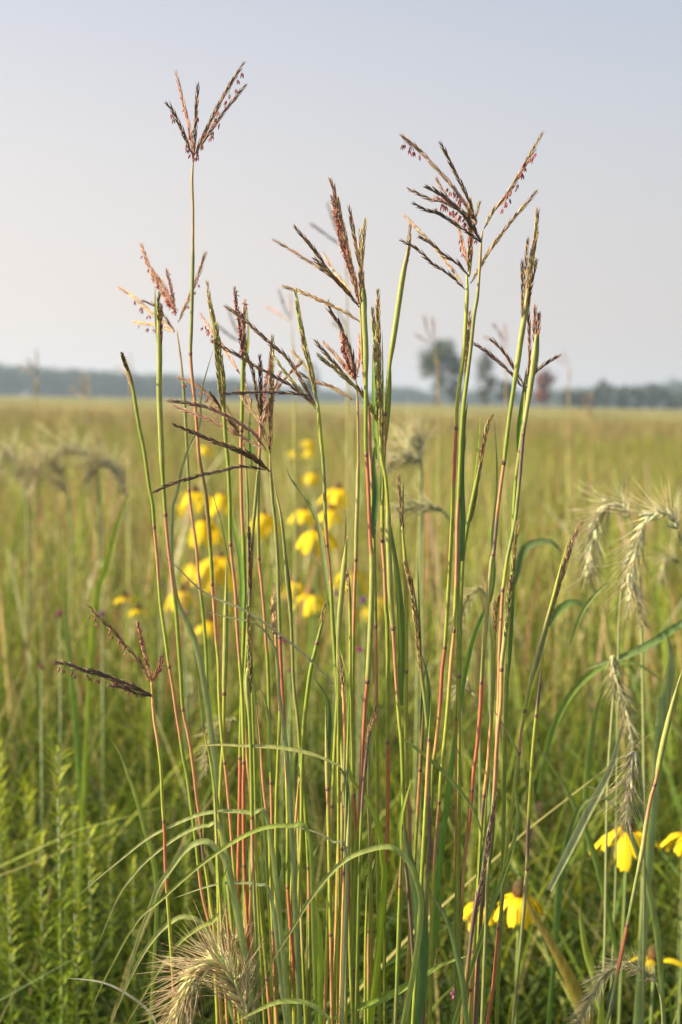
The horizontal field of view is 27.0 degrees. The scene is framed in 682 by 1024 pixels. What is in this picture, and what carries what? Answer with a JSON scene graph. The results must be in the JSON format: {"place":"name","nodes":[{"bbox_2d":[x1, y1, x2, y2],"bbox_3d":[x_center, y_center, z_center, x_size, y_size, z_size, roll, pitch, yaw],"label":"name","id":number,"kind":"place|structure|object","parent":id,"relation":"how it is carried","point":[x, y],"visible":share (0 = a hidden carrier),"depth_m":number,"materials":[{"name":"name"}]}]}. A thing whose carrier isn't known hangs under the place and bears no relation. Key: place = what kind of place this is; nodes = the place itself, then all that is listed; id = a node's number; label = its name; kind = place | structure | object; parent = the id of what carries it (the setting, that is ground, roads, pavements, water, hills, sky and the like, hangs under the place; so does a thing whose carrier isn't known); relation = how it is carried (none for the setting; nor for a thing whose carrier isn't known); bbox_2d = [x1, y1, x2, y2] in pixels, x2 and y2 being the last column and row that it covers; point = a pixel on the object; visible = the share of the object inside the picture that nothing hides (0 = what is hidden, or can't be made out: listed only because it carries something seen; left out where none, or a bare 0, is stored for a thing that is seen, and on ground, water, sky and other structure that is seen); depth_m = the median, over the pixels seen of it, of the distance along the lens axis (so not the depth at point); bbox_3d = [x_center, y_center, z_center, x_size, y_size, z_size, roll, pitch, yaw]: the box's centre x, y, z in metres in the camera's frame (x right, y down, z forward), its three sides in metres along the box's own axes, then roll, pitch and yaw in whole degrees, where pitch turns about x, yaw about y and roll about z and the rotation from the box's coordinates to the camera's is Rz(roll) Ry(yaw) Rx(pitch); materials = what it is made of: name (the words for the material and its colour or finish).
{"place":"outdoors","nodes":[
{"label":"outdoors","id":0,"kind":"place"},
{"bbox_2d":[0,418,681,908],"bbox_3d":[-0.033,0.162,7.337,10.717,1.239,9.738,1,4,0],"label":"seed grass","id":1,"kind":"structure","parent":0,"point":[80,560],"depth_m":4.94,"materials":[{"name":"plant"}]},
{"bbox_2d":[0,410,681,571],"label":"meadow grass","id":2,"kind":"structure","parent":0,"point":[337,443],"depth_m":18.47,"materials":[{"name":"plant"}]},
{"bbox_2d":[0,509,681,1023],"bbox_3d":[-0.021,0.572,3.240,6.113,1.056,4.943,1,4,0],"label":"broad grass","id":3,"kind":"structure","parent":0,"point":[608,939],"depth_m":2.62,"materials":[{"name":"plant"}]},
{"bbox_2d":[538,747,618,959],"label":"arching grass","id":4,"kind":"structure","parent":3,"relation":"on","point":[594,855],"depth_m":1.33,"materials":[{"name":"green plant"}]},
{"bbox_2d":[547,718,623,890],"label":"arching grass","id":5,"kind":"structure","parent":3,"relation":"on","point":[577,833],"depth_m":1.14,"materials":[{"name":"green plant"}]},
{"bbox_2d":[585,785,665,1023],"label":"arching grass","id":6,"kind":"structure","parent":3,"relation":"on","point":[656,927],"depth_m":1.23,"materials":[{"name":"green plant"}]},
{"bbox_2d":[0,396,681,458],"bbox_3d":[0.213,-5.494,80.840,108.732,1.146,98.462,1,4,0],"label":"meadow grass","id":7,"kind":"structure","parent":0,"point":[604,428],"depth_m":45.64,"materials":[{"name":"plant"}]},
{"bbox_2d":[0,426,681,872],"bbox_3d":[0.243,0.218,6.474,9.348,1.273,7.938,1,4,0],"label":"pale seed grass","id":8,"kind":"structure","parent":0,"point":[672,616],"depth_m":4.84,"materials":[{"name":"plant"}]},
{"bbox_2d":[0,0,681,408],"label":"sky","id":9,"kind":"structure","parent":0,"point":[95,166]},
{"bbox_2d":[0,430,681,836],"bbox_3d":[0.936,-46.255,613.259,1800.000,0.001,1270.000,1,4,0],"label":"ground","id":10,"kind":"structure","parent":0,"point":[329,442],"depth_m":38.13,"materials":[{"name":"plant"}]},
{"bbox_2d":[0,876,27,1023],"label":"leafy plant","id":11,"kind":"object","parent":10,"relation":"on","point":[10,953],"visible":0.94,"depth_m":1.75,"materials":[{"name":"green plant"}]},
{"bbox_2d":[0,739,33,1023],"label":"leafy plant","id":12,"kind":"object","parent":10,"relation":"on","point":[2,879],"visible":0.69,"depth_m":1.95,"materials":[{"name":"green plant"}]},
{"bbox_2d":[0,419,40,712],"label":"wild rye","id":13,"kind":"object","parent":10,"relation":"on","point":[15,461],"visible":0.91,"depth_m":3.61,"materials":[{"name":"plant"}]},
{"bbox_2d":[6,773,50,1023],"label":"leafy plant","id":14,"kind":"object","parent":10,"relation":"on","point":[25,785],"visible":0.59,"depth_m":2.15,"materials":[{"name":"green plant"}]},
{"bbox_2d":[10,428,72,756],"bbox_3d":[-0.775,0.418,3.645,0.178,1.291,0.152,2,5,16],"label":"wild rye","id":15,"kind":"object","parent":10,"relation":"on","point":[33,472],"visible":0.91,"depth_m":3.60,"materials":[{"name":"plant"}]},
{"bbox_2d":[16,829,69,1023],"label":"leafy plant","id":16,"kind":"object","parent":10,"relation":"on","point":[38,895],"visible":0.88,"depth_m":1.80,"materials":[{"name":"green plant"}]},
{"bbox_2d":[30,742,92,1023],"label":"leafy plant","id":17,"kind":"object","parent":10,"relation":"on","point":[58,926],"visible":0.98,"depth_m":1.64,"materials":[{"name":"green plant"}]},
{"bbox_2d":[23,419,104,722],"bbox_3d":[-0.716,0.408,3.646,0.225,1.314,0.162,1,4,0],"label":"wild rye","id":18,"kind":"object","parent":10,"relation":"on","point":[74,448],"visible":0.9,"depth_m":3.60,"materials":[{"name":"plant"}]},
{"bbox_2d":[64,568,84,1001],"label":"arching grass","id":19,"kind":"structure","parent":10,"relation":"on","point":[75,727],"depth_m":1.93,"materials":[{"name":"green plant"}]},
{"bbox_2d":[56,881,101,1023],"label":"leafy plant","id":20,"kind":"object","parent":10,"relation":"on","point":[74,964],"visible":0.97,"depth_m":1.65,"materials":[{"name":"green plant"}]},
{"bbox_2d":[69,821,109,1023],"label":"leafy plant","id":21,"kind":"object","parent":10,"relation":"on","point":[89,871],"visible":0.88,"depth_m":1.80,"materials":[{"name":"green plant"}]},
{"bbox_2d":[66,425,135,681],"bbox_3d":[-0.622,0.416,3.648,0.211,1.300,0.158,1,4,0],"label":"wild rye","id":22,"kind":"object","parent":10,"relation":"on","point":[109,464],"visible":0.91,"depth_m":3.60,"materials":[{"name":"plant"}]},
{"bbox_2d":[71,485,132,1022],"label":"arching grass","id":23,"kind":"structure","parent":10,"relation":"on","point":[101,578],"depth_m":1.82,"materials":[{"name":"green plant"}]},
{"bbox_2d":[89,804,128,1023],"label":"leafy plant","id":24,"kind":"object","parent":10,"relation":"on","point":[109,850],"visible":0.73,"depth_m":2.05,"materials":[{"name":"green plant"}]},
{"bbox_2d":[53,604,174,1003],"bbox_3d":[-0.167,0.671,1.026,0.086,1.217,0.023,1,4,0],"label":"grass stalk","id":25,"kind":"object","parent":10,"relation":"on","point":[127,685],"depth_m":0.99,"materials":[{"name":"plant"}]},
{"bbox_2d":[0,362,267,400],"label":"woods","id":26,"kind":"object","parent":10,"relation":"on","point":[16,380],"visible":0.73,"depth_m":627.67,"materials":[{"name":"green plant"}]},
{"bbox_2d":[109,738,158,1023],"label":"arching grass","id":27,"kind":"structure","parent":10,"relation":"on","point":[148,841],"depth_m":1.15,"materials":[{"name":"green plant"}]},
{"bbox_2d":[117,243,216,892],"bbox_3d":[-0.138,0.522,1.206,0.139,1.488,0.037,2,5,15],"label":"grass stalk","id":28,"kind":"object","parent":10,"relation":"on","point":[170,301],"depth_m":1.16,"materials":[{"name":"plant"}]},
{"bbox_2d":[120,352,221,1023],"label":"grass stalk","id":29,"kind":"object","parent":10,"relation":"on","point":[151,498],"depth_m":1.04,"materials":[{"name":"green plant"}]},
{"bbox_2d":[79,807,291,1023],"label":"arching grass","id":30,"kind":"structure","parent":10,"relation":"on","point":[278,905],"depth_m":1.00,"materials":[{"name":"green plant"}]},
{"bbox_2d":[111,838,260,1023],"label":"arching grass","id":31,"kind":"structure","parent":10,"relation":"on","point":[229,877],"depth_m":0.99,"materials":[{"name":"green plant"}]},
{"bbox_2d":[154,290,218,1023],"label":"grass stalk","id":32,"kind":"object","parent":10,"relation":"on","point":[158,321],"depth_m":1.03,"materials":[{"name":"green plant"}]},
{"bbox_2d":[169,351,235,936],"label":"arching grass","id":33,"kind":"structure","parent":10,"relation":"on","point":[208,712],"depth_m":1.07,"materials":[{"name":"green plant"}]},
{"bbox_2d":[89,821,317,1023],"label":"arching grass","id":34,"kind":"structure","parent":10,"relation":"on","point":[311,863],"depth_m":0.99,"materials":[{"name":"green plant"}]},
{"bbox_2d":[138,902,274,1023],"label":"wild rye","id":35,"kind":"object","parent":10,"relation":"on","point":[233,985],"visible":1,"depth_m":0.97,"materials":[{"name":"plant"}]},
{"bbox_2d":[164,61,248,1023],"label":"grass stalk","id":36,"kind":"object","parent":10,"relation":"on","point":[204,137],"depth_m":1.01,"materials":[{"name":"plant"}]},
{"bbox_2d":[177,376,259,1014],"bbox_3d":[-0.101,0.580,1.165,0.104,1.379,0.031,2,5,12],"label":"grass stalk","id":37,"kind":"object","parent":10,"relation":"on","point":[211,397],"depth_m":1.13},
{"bbox_2d":[149,334,294,1023],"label":"grass stalk","id":38,"kind":"object","parent":10,"relation":"on","point":[251,455],"depth_m":1.00,"materials":[{"name":"plant"}]},
{"bbox_2d":[217,561,228,1023],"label":"grass stalk","id":39,"kind":"object","parent":10,"relation":"on","point":[225,654],"depth_m":1.06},
{"bbox_2d":[199,279,251,1023],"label":"grass stalk","id":40,"kind":"object","parent":10,"relation":"on","point":[219,364],"depth_m":1.01,"materials":[{"name":"plant"}]},
{"bbox_2d":[233,285,249,1018],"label":"grass stalk","id":41,"kind":"object","parent":10,"relation":"on","point":[241,329],"depth_m":1.03,"materials":[{"name":"green plant"}]},
{"bbox_2d":[211,481,273,1000],"bbox_3d":[-0.073,0.619,1.101,0.073,1.293,0.001,1,4,0],"label":"grass stem","id":42,"kind":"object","parent":10,"relation":"on","point":[262,805],"depth_m":1.07,"materials":[{"name":"green plant"}]},
{"bbox_2d":[232,399,271,1023],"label":"grass stalk","id":43,"kind":"object","parent":10,"relation":"on","point":[250,534],"depth_m":1.03,"materials":[{"name":"green plant"}]},
{"bbox_2d":[245,604,258,1023],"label":"grass stalk","id":44,"kind":"object","parent":10,"relation":"on","point":[248,680],"depth_m":0.99,"materials":[{"name":"plant"}]},
{"bbox_2d":[204,610,301,1023],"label":"arching grass","id":45,"kind":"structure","parent":10,"relation":"on","point":[293,878],"depth_m":1.01,"materials":[{"name":"green plant"}]},
{"bbox_2d":[256,685,277,1023],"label":"grass stalk","id":46,"kind":"object","parent":10,"relation":"on","point":[269,739],"depth_m":1.02,"materials":[{"name":"green plant"}]},
{"bbox_2d":[244,332,303,1009],"bbox_3d":[-0.073,0.567,1.140,0.052,1.411,0.049,-2,6,-39],"label":"grass stalk","id":47,"kind":"object","parent":10,"relation":"on","point":[261,401],"depth_m":1.09,"materials":[{"name":"plant"}]},
{"bbox_2d":[210,288,343,1023],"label":"grass stalk","id":48,"kind":"object","parent":10,"relation":"on","point":[327,572],"depth_m":1.00,"materials":[{"name":"green plant"}]},
{"bbox_2d":[265,288,296,942],"bbox_3d":[-0.101,0.419,2.257,0.052,1.532,0.067,-1,5,-23],"label":"grass stalk","id":49,"kind":"object","parent":10,"relation":"on","point":[295,617],"depth_m":2.21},
{"bbox_2d":[273,477,310,1023],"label":"grass stalk","id":50,"kind":"object","parent":10,"relation":"on","point":[288,586],"depth_m":1.02,"materials":[{"name":"green plant"}]},
{"bbox_2d":[294,601,327,1023],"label":"grass stalk","id":51,"kind":"object","parent":10,"relation":"on","point":[317,641],"depth_m":1.02,"materials":[{"name":"plant"}]},
{"bbox_2d":[296,523,338,836],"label":"coneflower","id":52,"kind":"object","parent":10,"relation":"on","point":[308,537],"visible":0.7,"depth_m":2.71,"materials":[{"name":"yellow plant"}]},
{"bbox_2d":[314,677,333,1023],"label":"grass stalk","id":53,"kind":"object","parent":10,"relation":"on","point":[328,723],"depth_m":1.00,"materials":[{"name":"green plant"}]},
{"bbox_2d":[272,176,380,1023],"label":"grass stalk","id":54,"kind":"object","parent":10,"relation":"on","point":[341,231],"depth_m":1.02,"materials":[{"name":"plant"}]},
{"bbox_2d":[299,297,360,995],"bbox_3d":[-0.017,0.554,1.130,0.052,1.440,0.049,-1,5,-30],"label":"grass stalk","id":55,"kind":"object","parent":10,"relation":"on","point":[351,369],"depth_m":1.07,"materials":[{"name":"plant"}]},
{"bbox_2d":[324,515,348,1023],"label":"grass stalk","id":56,"kind":"object","parent":10,"relation":"on","point":[341,601],"depth_m":1.01,"materials":[{"name":"green plant"}]},
{"bbox_2d":[336,665,341,1023],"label":"grass stalk","id":57,"kind":"object","parent":10,"relation":"on","point":[339,712],"depth_m":1.01,"materials":[{"name":"green plant"}]},
{"bbox_2d":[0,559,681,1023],"bbox_3d":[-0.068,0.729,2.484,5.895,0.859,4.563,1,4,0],"label":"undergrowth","id":58,"kind":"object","parent":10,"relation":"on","point":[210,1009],"visible":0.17,"depth_m":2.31,"materials":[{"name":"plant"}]},
{"bbox_2d":[527,898,593,1023],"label":"arching grass","id":59,"kind":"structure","parent":58,"relation":"on","point":[566,973],"depth_m":1.23,"materials":[{"name":"green plant"}]},
{"bbox_2d":[0,515,681,1023],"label":"tall grass","id":60,"kind":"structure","parent":10,"relation":"on","point":[382,737],"depth_m":2.44,"materials":[{"name":"plant"}]},
{"bbox_2d":[265,844,423,1023],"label":"arching grass","id":61,"kind":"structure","parent":10,"relation":"on","point":[403,856],"depth_m":0.97,"materials":[{"name":"green plant"}]},
{"bbox_2d":[338,647,350,1023],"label":"grass stalk","id":62,"kind":"object","parent":10,"relation":"on","point":[347,763],"depth_m":0.99,"materials":[{"name":"green plant"}]},
{"bbox_2d":[338,652,353,1023],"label":"grass stalk","id":63,"kind":"object","parent":10,"relation":"on","point":[343,807],"depth_m":1.00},
{"bbox_2d":[346,567,359,1023],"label":"grass stalk","id":64,"kind":"object","parent":10,"relation":"on","point":[351,696],"depth_m":1.04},
{"bbox_2d":[347,205,374,1023],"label":"grass stalk","id":65,"kind":"object","parent":10,"relation":"on","point":[361,278],"depth_m":0.99,"materials":[{"name":"green plant"}]},
{"bbox_2d":[309,288,413,959],"bbox_3d":[0.007,0.561,1.039,0.090,1.440,0.015,0,5,-17],"label":"grass stalk","id":66,"kind":"object","parent":10,"relation":"on","point":[378,386],"depth_m":1.00,"materials":[{"name":"green plant"}]},
{"bbox_2d":[342,715,387,1023],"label":"arching grass","id":67,"kind":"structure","parent":10,"relation":"on","point":[380,930],"depth_m":1.02,"materials":[{"name":"green plant"}]},
{"bbox_2d":[354,703,377,1023],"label":"grass stalk","id":68,"kind":"object","parent":10,"relation":"on","point":[369,732],"depth_m":1.00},
{"bbox_2d":[361,695,373,995],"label":"grass stalk","id":69,"kind":"object","parent":10,"relation":"on","point":[369,769],"depth_m":1.05,"materials":[{"name":"green plant"}]},
{"bbox_2d":[362,424,422,924],"bbox_3d":[0.055,0.542,1.947,0.090,1.340,0.090,1,4,0],"label":"wild rye","id":70,"kind":"object","parent":10,"relation":"on","point":[395,458],"visible":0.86,"depth_m":1.90,"materials":[{"name":"plant"}]},
{"bbox_2d":[380,223,411,1023],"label":"grass stalk","id":71,"kind":"object","parent":10,"relation":"on","point":[387,401],"depth_m":1.01,"materials":[{"name":"green plant"}]},
{"bbox_2d":[250,383,548,406],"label":"woods","id":72,"kind":"object","parent":10,"relation":"on","point":[401,395],"visible":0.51,"depth_m":786.96,"materials":[{"name":"green plant"}]},
{"bbox_2d":[391,481,411,1023],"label":"grass stalk","id":73,"kind":"object","parent":10,"relation":"on","point":[402,614],"depth_m":1.02,"materials":[{"name":"green plant"}]},
{"bbox_2d":[394,781,410,1023],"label":"grass stalk","id":74,"kind":"object","parent":10,"relation":"on","point":[399,837],"depth_m":0.99,"materials":[{"name":"green plant"}]},
{"bbox_2d":[396,474,430,1023],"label":"grass stalk","id":75,"kind":"object","parent":10,"relation":"on","point":[416,618],"depth_m":1.00,"materials":[{"name":"green plant"}]},
{"bbox_2d":[387,399,442,873],"bbox_3d":[0.085,0.519,2.046,0.099,1.372,0.078,1,4,0],"label":"wild rye","id":76,"kind":"object","parent":10,"relation":"on","point":[414,436],"visible":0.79,"depth_m":2.00,"materials":[{"name":"plant"}]},
{"bbox_2d":[403,823,427,1023],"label":"arching grass","id":77,"kind":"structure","parent":10,"relation":"on","point":[422,977],"depth_m":1.00,"materials":[{"name":"green plant"}]},
{"bbox_2d":[411,653,431,1023],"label":"grass stalk","id":78,"kind":"object","parent":10,"relation":"on","point":[429,704],"depth_m":0.98,"materials":[{"name":"green plant"}]},
{"bbox_2d":[415,313,440,765],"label":"grass stalk","id":79,"kind":"object","parent":10,"relation":"on","point":[438,447],"depth_m":2.91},
{"bbox_2d":[416,335,463,405],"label":"tree","id":80,"kind":"object","parent":10,"relation":"on","point":[443,353],"visible":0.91,"depth_m":237.36,"materials":[{"name":"green plant"}]},
{"bbox_2d":[426,424,497,1006],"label":"arching grass","id":81,"kind":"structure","parent":10,"relation":"on","point":[449,783],"depth_m":1.06,"materials":[{"name":"green plant"}]},
{"bbox_2d":[454,311,471,1014],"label":"grass stalk","id":82,"kind":"object","parent":10,"relation":"on","point":[459,561],"depth_m":1.03,"materials":[{"name":"green plant"}]},
{"bbox_2d":[398,189,538,1023],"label":"grass stalk","id":83,"kind":"object","parent":10,"relation":"on","point":[469,254],"depth_m":1.01,"materials":[{"name":"plant"}]},
{"bbox_2d":[398,131,543,1023],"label":"grass stalk","id":84,"kind":"object","parent":10,"relation":"on","point":[460,504],"depth_m":0.99,"materials":[{"name":"green plant"}]},
{"bbox_2d":[457,413,494,1023],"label":"grass stalk","id":85,"kind":"object","parent":10,"relation":"on","point":[473,500],"depth_m":1.01,"materials":[{"name":"green plant"}]},
{"bbox_2d":[460,793,497,1023],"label":"grass stalk","id":86,"kind":"object","parent":10,"relation":"on","point":[477,901],"depth_m":0.99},
{"bbox_2d":[470,593,500,1023],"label":"grass stalk","id":87,"kind":"object","parent":10,"relation":"on","point":[495,609],"depth_m":1.01,"materials":[{"name":"plant"}]},
{"bbox_2d":[452,699,519,1023],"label":"arching grass","id":88,"kind":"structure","parent":10,"relation":"on","point":[490,911],"depth_m":1.00,"materials":[{"name":"green plant"}]},
{"bbox_2d":[456,207,539,1023],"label":"grass stalk","id":89,"kind":"object","parent":10,"relation":"on","point":[530,274],"depth_m":1.00,"materials":[{"name":"green plant"}]},
{"bbox_2d":[480,519,519,1023],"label":"grass stalk","id":90,"kind":"object","parent":10,"relation":"on","point":[506,622],"depth_m":0.99,"materials":[{"name":"plant"}]},
{"bbox_2d":[474,304,540,1023],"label":"grass stalk","id":91,"kind":"object","parent":10,"relation":"on","point":[535,350],"depth_m":0.99,"materials":[{"name":"green plant"}]},
{"bbox_2d":[473,311,561,1023],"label":"grass stalk","id":92,"kind":"object","parent":10,"relation":"on","point":[509,642],"depth_m":1.06,"materials":[{"name":"green plant"}]},
{"bbox_2d":[493,879,545,1023],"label":"coneflower","id":93,"kind":"object","parent":10,"relation":"on","point":[513,900],"visible":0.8,"depth_m":1.43,"materials":[{"name":"yellow plant"}]},
{"bbox_2d":[511,653,542,1023],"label":"grass stalk","id":94,"kind":"object","parent":10,"relation":"on","point":[525,889],"depth_m":1.04,"materials":[{"name":"plant"}]},
{"bbox_2d":[486,520,582,1023],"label":"grass stalk","id":95,"kind":"object","parent":10,"relation":"on","point":[549,614],"depth_m":1.01,"materials":[{"name":"green plant"}]},
{"bbox_2d":[546,798,604,1023],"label":"arching grass","id":96,"kind":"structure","parent":10,"relation":"on","point":[558,894],"depth_m":1.28,"materials":[{"name":"green plant"}]},
{"bbox_2d":[537,660,662,792],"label":"arching grass","id":97,"kind":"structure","parent":10,"relation":"on","point":[580,683],"depth_m":1.42,"materials":[{"name":"green plant"}]},
{"bbox_2d":[582,686,619,855],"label":"arching grass","id":98,"kind":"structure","parent":10,"relation":"on","point":[588,760],"depth_m":1.37,"materials":[{"name":"green plant"}]},
{"bbox_2d":[560,472,645,948],"bbox_3d":[0.252,0.604,1.473,0.108,1.299,0.078,1,4,0],"label":"wild rye","id":99,"kind":"object","parent":10,"relation":"on","point":[594,524],"visible":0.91,"depth_m":1.43,"materials":[{"name":"plant"}]},
{"bbox_2d":[536,376,681,408],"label":"woods","id":100,"kind":"object","parent":10,"relation":"on","point":[675,386],"visible":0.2,"depth_m":689.99,"materials":[{"name":"green plant"}]},
{"bbox_2d":[565,938,663,1023],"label":"wild rye","id":101,"kind":"object","parent":10,"relation":"on","point":[594,992],"visible":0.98,"depth_m":1.09,"materials":[{"name":"plant"}]},
{"bbox_2d":[589,750,658,1023],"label":"wild rye","id":102,"kind":"object","parent":10,"relation":"on","point":[631,774],"visible":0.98,"depth_m":1.07,"materials":[{"name":"plant"}]},
{"bbox_2d":[599,655,648,1002],"bbox_3d":[0.242,0.696,1.306,0.054,1.141,0.045,1,4,0],"label":"wild rye","id":103,"kind":"object","parent":10,"relation":"on","point":[621,692],"visible":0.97,"depth_m":1.27,"materials":[{"name":"plant"}]},
{"bbox_2d":[589,815,662,1023],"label":"coneflower","id":104,"kind":"object","parent":10,"relation":"on","point":[626,852],"visible":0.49,"depth_m":1.52,"materials":[{"name":"yellow plant"}]},
{"bbox_2d":[609,571,655,1023],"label":"wild rye","id":105,"kind":"object","parent":10,"relation":"on","point":[642,623],"visible":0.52,"depth_m":1.36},
{"bbox_2d":[593,474,681,629],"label":"wild rye","id":106,"kind":"object","parent":10,"relation":"on","point":[639,536],"visible":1,"depth_m":1.28,"materials":[{"name":"plant"}]},
{"bbox_2d":[605,671,681,1023],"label":"grass stalk","id":107,"kind":"object","parent":10,"relation":"on","point":[611,1000],"depth_m":1.01,"materials":[{"name":"green plant"}]},
{"bbox_2d":[633,635,674,1023],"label":"arching grass","id":108,"kind":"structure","parent":10,"relation":"on","point":[664,701],"depth_m":1.27,"materials":[{"name":"green plant"}]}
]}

